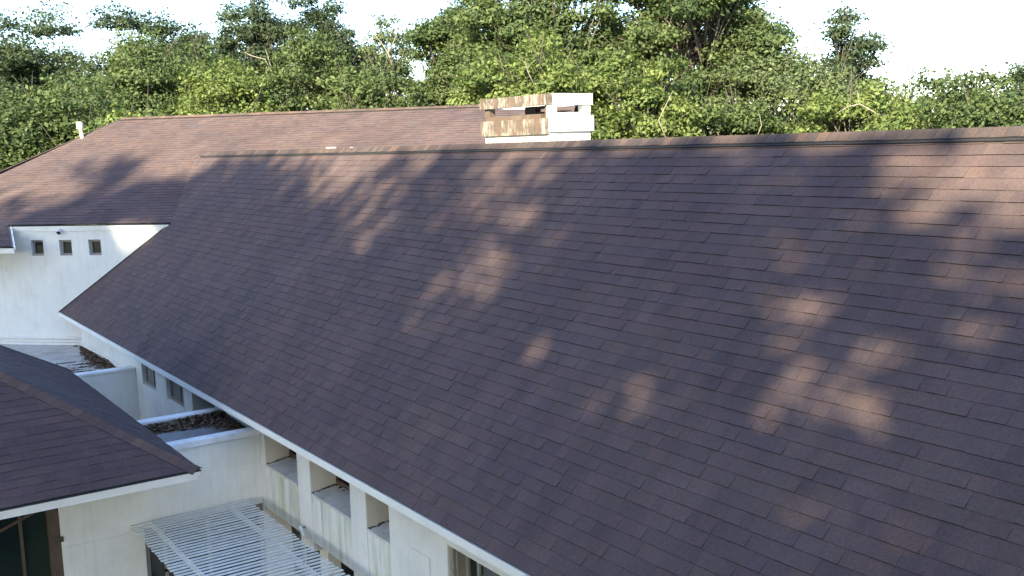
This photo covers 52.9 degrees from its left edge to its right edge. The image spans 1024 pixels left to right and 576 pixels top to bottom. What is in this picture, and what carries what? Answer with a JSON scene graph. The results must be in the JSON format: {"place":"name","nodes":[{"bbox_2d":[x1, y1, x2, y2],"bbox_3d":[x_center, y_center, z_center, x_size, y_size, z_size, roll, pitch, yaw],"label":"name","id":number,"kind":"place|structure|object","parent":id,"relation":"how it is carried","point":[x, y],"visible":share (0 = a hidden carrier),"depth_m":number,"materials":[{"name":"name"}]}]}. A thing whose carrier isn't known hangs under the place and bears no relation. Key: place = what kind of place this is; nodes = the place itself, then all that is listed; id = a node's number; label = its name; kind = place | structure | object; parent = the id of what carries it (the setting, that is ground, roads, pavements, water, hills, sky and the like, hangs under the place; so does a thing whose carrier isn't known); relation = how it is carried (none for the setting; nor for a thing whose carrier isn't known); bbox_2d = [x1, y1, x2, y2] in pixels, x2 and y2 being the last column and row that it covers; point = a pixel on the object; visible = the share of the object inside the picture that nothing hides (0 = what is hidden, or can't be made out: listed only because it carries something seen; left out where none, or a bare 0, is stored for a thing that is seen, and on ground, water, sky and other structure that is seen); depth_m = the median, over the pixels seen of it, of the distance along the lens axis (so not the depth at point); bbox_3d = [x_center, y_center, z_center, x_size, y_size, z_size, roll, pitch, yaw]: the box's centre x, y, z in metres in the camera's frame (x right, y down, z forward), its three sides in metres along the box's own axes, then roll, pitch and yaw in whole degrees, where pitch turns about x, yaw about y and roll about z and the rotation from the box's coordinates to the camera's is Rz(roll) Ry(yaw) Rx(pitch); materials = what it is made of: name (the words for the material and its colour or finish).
{"place":"outdoors","nodes":[
{"label":"outdoors","id":0,"kind":"place"},
{"bbox_2d":[56,345,93,372],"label":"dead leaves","id":1,"kind":"object","parent":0,"point":[82,367],"visible":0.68,"depth_m":23.84,"materials":[{"name":"grey plant"}]},
{"bbox_2d":[0,0,1023,118],"label":"sky","id":2,"kind":"structure","parent":0,"point":[970,32],"materials":[{"name":"white"}]},
{"label":"ground","id":3,"kind":"structure","parent":0,"visible":0},
{"bbox_2d":[0,0,109,160],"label":"tree","id":4,"kind":"object","parent":3,"relation":"on","point":[19,61],"visible":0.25,"depth_m":50.14,"materials":[{"name":"green plant"}]},
{"bbox_2d":[0,61,141,224],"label":"tree","id":5,"kind":"object","parent":3,"relation":"on","point":[24,135],"visible":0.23,"depth_m":38.60,"materials":[{"name":"green plant"}]},
{"bbox_2d":[47,41,95,115],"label":"tree","id":6,"kind":"object","parent":3,"relation":"on","point":[70,53],"visible":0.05,"depth_m":59.18,"materials":[{"name":"green plant"}]},
{"bbox_2d":[36,98,189,224],"bbox_3d":[-14.665,-1.927,39.506,6.270,12.072,6.544,0,8,14],"label":"tree","id":7,"kind":"object","parent":3,"relation":"on","point":[121,115],"visible":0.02,"depth_m":37.97,"materials":[{"name":"green plant"}]},
{"bbox_2d":[77,0,212,223],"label":"tree","id":8,"kind":"object","parent":3,"relation":"on","point":[117,22],"visible":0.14,"depth_m":56.10,"materials":[{"name":"green plant"}]},
{"bbox_2d":[39,18,255,122],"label":"tree","id":9,"kind":"object","parent":3,"relation":"on","point":[138,63],"visible":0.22,"depth_m":46.26,"materials":[{"name":"green plant"}]},
{"bbox_2d":[157,19,250,69],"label":"tree","id":10,"kind":"object","parent":3,"relation":"on","point":[203,34],"visible":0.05,"depth_m":61.66,"materials":[{"name":"green plant"}]},
{"bbox_2d":[159,43,306,115],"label":"tree","id":11,"kind":"object","parent":3,"relation":"on","point":[229,92],"visible":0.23,"depth_m":44.47,"materials":[{"name":"green plant"}]},
{"bbox_2d":[197,0,314,108],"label":"tree","id":12,"kind":"object","parent":3,"relation":"on","point":[256,34],"visible":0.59,"depth_m":55.79,"materials":[{"name":"green plant"}]},
{"bbox_2d":[279,0,361,107],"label":"tree","id":13,"kind":"object","parent":3,"relation":"on","point":[313,14],"visible":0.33,"depth_m":59.14,"materials":[{"name":"green plant"}]},
{"bbox_2d":[251,24,392,111],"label":"tree","id":14,"kind":"object","parent":3,"relation":"on","point":[312,86],"visible":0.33,"depth_m":46.96,"materials":[{"name":"green plant"}]},
{"bbox_2d":[323,24,398,87],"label":"tree","id":15,"kind":"object","parent":3,"relation":"on","point":[350,48],"visible":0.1,"depth_m":57.57,"materials":[{"name":"green plant"}]},
{"bbox_2d":[322,56,439,109],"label":"tree","id":16,"kind":"object","parent":3,"relation":"on","point":[361,95],"visible":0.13,"depth_m":44.60,"materials":[{"name":"green plant"}]},
{"bbox_2d":[357,11,421,102],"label":"tree","id":17,"kind":"object","parent":3,"relation":"on","point":[379,38],"visible":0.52,"depth_m":55.80,"materials":[{"name":"green plant"}]},
{"bbox_2d":[392,0,505,106],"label":"tree","id":18,"kind":"object","parent":3,"relation":"on","point":[427,37],"visible":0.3,"depth_m":47.26,"materials":[{"name":"green plant"}]},
{"bbox_2d":[0,93,1023,575],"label":"house","id":19,"kind":"structure","parent":3,"relation":"on","point":[534,335],"depth_m":12.39,"materials":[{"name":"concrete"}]},
{"bbox_2d":[0,508,63,575],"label":"window","id":20,"kind":"structure","parent":19,"relation":"in","point":[30,544],"depth_m":14.59,"materials":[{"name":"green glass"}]},
{"bbox_2d":[31,240,44,256],"bbox_3d":[-12.171,-1.022,26.494,0.374,0.427,0.145,0,8,11],"label":"window","id":21,"kind":"structure","parent":19,"relation":"in","point":[38,250],"depth_m":26.54,"materials":[{"name":"grey glass"}]},
{"bbox_2d":[59,240,72,256],"bbox_3d":[-11.375,-1.023,26.334,0.379,0.427,0.145,0,8,11],"label":"window","id":22,"kind":"structure","parent":19,"relation":"in","point":[66,245],"depth_m":26.38,"materials":[{"name":"grey glass"}]},
{"bbox_2d":[90,240,101,254],"bbox_3d":[-10.555,-1.040,26.211,0.060,0.405,0.350,-36,35,-76],"label":"window","id":23,"kind":"structure","parent":19,"relation":"in","point":[95,245],"depth_m":26.21,"materials":[{"name":"grey glass"}]},
{"bbox_2d":[79,346,115,368],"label":"dead leaves","id":24,"kind":"object","parent":19,"relation":"on","point":[88,355],"visible":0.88,"depth_m":24.41,"materials":[{"name":"brown plant"}]},
{"bbox_2d":[145,366,155,388],"bbox_3d":[-7.487,1.725,21.485,0.060,0.715,1.020,-7,10,-34],"label":"window","id":25,"kind":"structure","parent":19,"relation":"in","point":[150,374],"depth_m":21.68,"materials":[{"name":"grey glass"}]},
{"bbox_2d":[169,380,183,406],"bbox_3d":[-6.455,1.902,19.997,0.060,0.715,1.120,-7,10,-34],"label":"window","id":26,"kind":"structure","parent":19,"relation":"in","point":[176,391],"depth_m":20.17,"materials":[{"name":"grey glass"}]},
{"bbox_2d":[143,411,245,434],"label":"dead leaves","id":27,"kind":"object","parent":19,"relation":"on","point":[218,419],"visible":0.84,"depth_m":17.00,"materials":[{"name":"brown plant"}]},
{"bbox_2d":[144,503,266,575],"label":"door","id":28,"kind":"structure","parent":19,"relation":"in","point":[155,567],"depth_m":16.00,"materials":[{"name":"glass"}]},
{"bbox_2d":[289,449,296,459],"bbox_3d":[-3.167,2.375,15.822,0.060,0.690,1.290,-7,10,-34],"label":"window","id":29,"kind":"structure","parent":19,"relation":"in","point":[293,454],"depth_m":16.27,"materials":[{"name":"brown glass"}]},
{"bbox_2d":[267,456,388,528],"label":"dead leaves","id":30,"kind":"object","parent":19,"relation":"on","point":[338,487],"visible":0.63,"depth_m":14.77,"materials":[{"name":"brown plant"}]},
{"bbox_2d":[336,476,349,490],"bbox_3d":[-2.172,2.546,14.386,0.060,0.690,1.320,-7,10,-34],"label":"window","id":31,"kind":"structure","parent":19,"relation":"in","point":[341,482],"depth_m":14.77,"materials":[{"name":"brown glass"}]},
{"bbox_2d":[465,555,499,575],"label":"window","id":32,"kind":"structure","parent":19,"relation":"in","point":[473,568],"depth_m":11.46,"materials":[{"name":"white glass"}]},
{"bbox_2d":[435,18,620,139],"bbox_3d":[1.024,-3.396,39.778,7.230,14.038,6.856,-7,10,-34],"label":"tree","id":33,"kind":"object","parent":3,"relation":"on","point":[535,70],"visible":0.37,"depth_m":38.20,"materials":[{"name":"green plant"}]},
{"bbox_2d":[443,0,634,102],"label":"tree","id":34,"kind":"object","parent":3,"relation":"on","point":[507,24],"visible":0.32,"depth_m":43.44,"materials":[{"name":"green plant"}]},
{"bbox_2d":[567,42,714,139],"bbox_3d":[4.744,-2.918,39.833,6.054,12.874,6.197,0,8,14],"label":"tree","id":35,"kind":"object","parent":3,"relation":"on","point":[647,96],"visible":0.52,"depth_m":38.04,"materials":[{"name":"green plant"}]},
{"bbox_2d":[406,94,939,135],"bbox_3d":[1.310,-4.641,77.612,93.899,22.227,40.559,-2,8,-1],"label":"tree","id":36,"kind":"object","parent":3,"relation":"on","point":[776,114],"depth_m":74.20,"materials":[{"name":"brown plant"}]},
{"bbox_2d":[595,0,806,133],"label":"tree","id":37,"kind":"object","parent":3,"relation":"on","point":[656,27],"visible":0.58,"depth_m":43.55,"materials":[{"name":"green plant"}]},
{"bbox_2d":[655,65,788,135],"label":"tree","id":38,"kind":"object","parent":3,"relation":"on","point":[726,117],"visible":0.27,"depth_m":40.29,"materials":[{"name":"green plant"}]},
{"bbox_2d":[699,35,879,135],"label":"tree","id":39,"kind":"object","parent":3,"relation":"on","point":[789,77],"visible":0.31,"depth_m":42.42,"materials":[{"name":"green plant"}]},
{"bbox_2d":[797,1,904,104],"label":"tree","id":40,"kind":"object","parent":3,"relation":"on","point":[838,32],"visible":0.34,"depth_m":51.34,"materials":[{"name":"green plant"}]},
{"bbox_2d":[776,69,929,133],"bbox_3d":[12.989,-2.525,39.752,6.187,11.639,5.794,-7,10,-34],"label":"tree","id":41,"kind":"object","parent":3,"relation":"on","point":[857,112],"visible":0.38,"depth_m":38.38,"materials":[{"name":"green plant"}]},
{"bbox_2d":[881,60,934,124],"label":"tree","id":42,"kind":"object","parent":3,"relation":"on","point":[911,92],"visible":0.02,"depth_m":44.12,"materials":[{"name":"green plant"}]},
{"bbox_2d":[899,51,1023,128],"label":"tree","id":43,"kind":"object","parent":3,"relation":"on","point":[967,106],"visible":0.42,"depth_m":38.63,"materials":[{"name":"green plant"}]},
{"bbox_2d":[993,61,1023,125],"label":"tree","id":44,"kind":"object","parent":3,"relation":"on","point":[1018,87],"visible":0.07,"depth_m":43.80,"materials":[{"name":"green plant"}]},
{"label":"path","id":45,"kind":"structure","parent":0,"visible":0},
{"bbox_2d":[131,500,349,575],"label":"pergola","id":46,"kind":"object","parent":45,"relation":"on","point":[240,515],"visible":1,"depth_m":14.34,"materials":[{"name":"white paint"}]}
]}

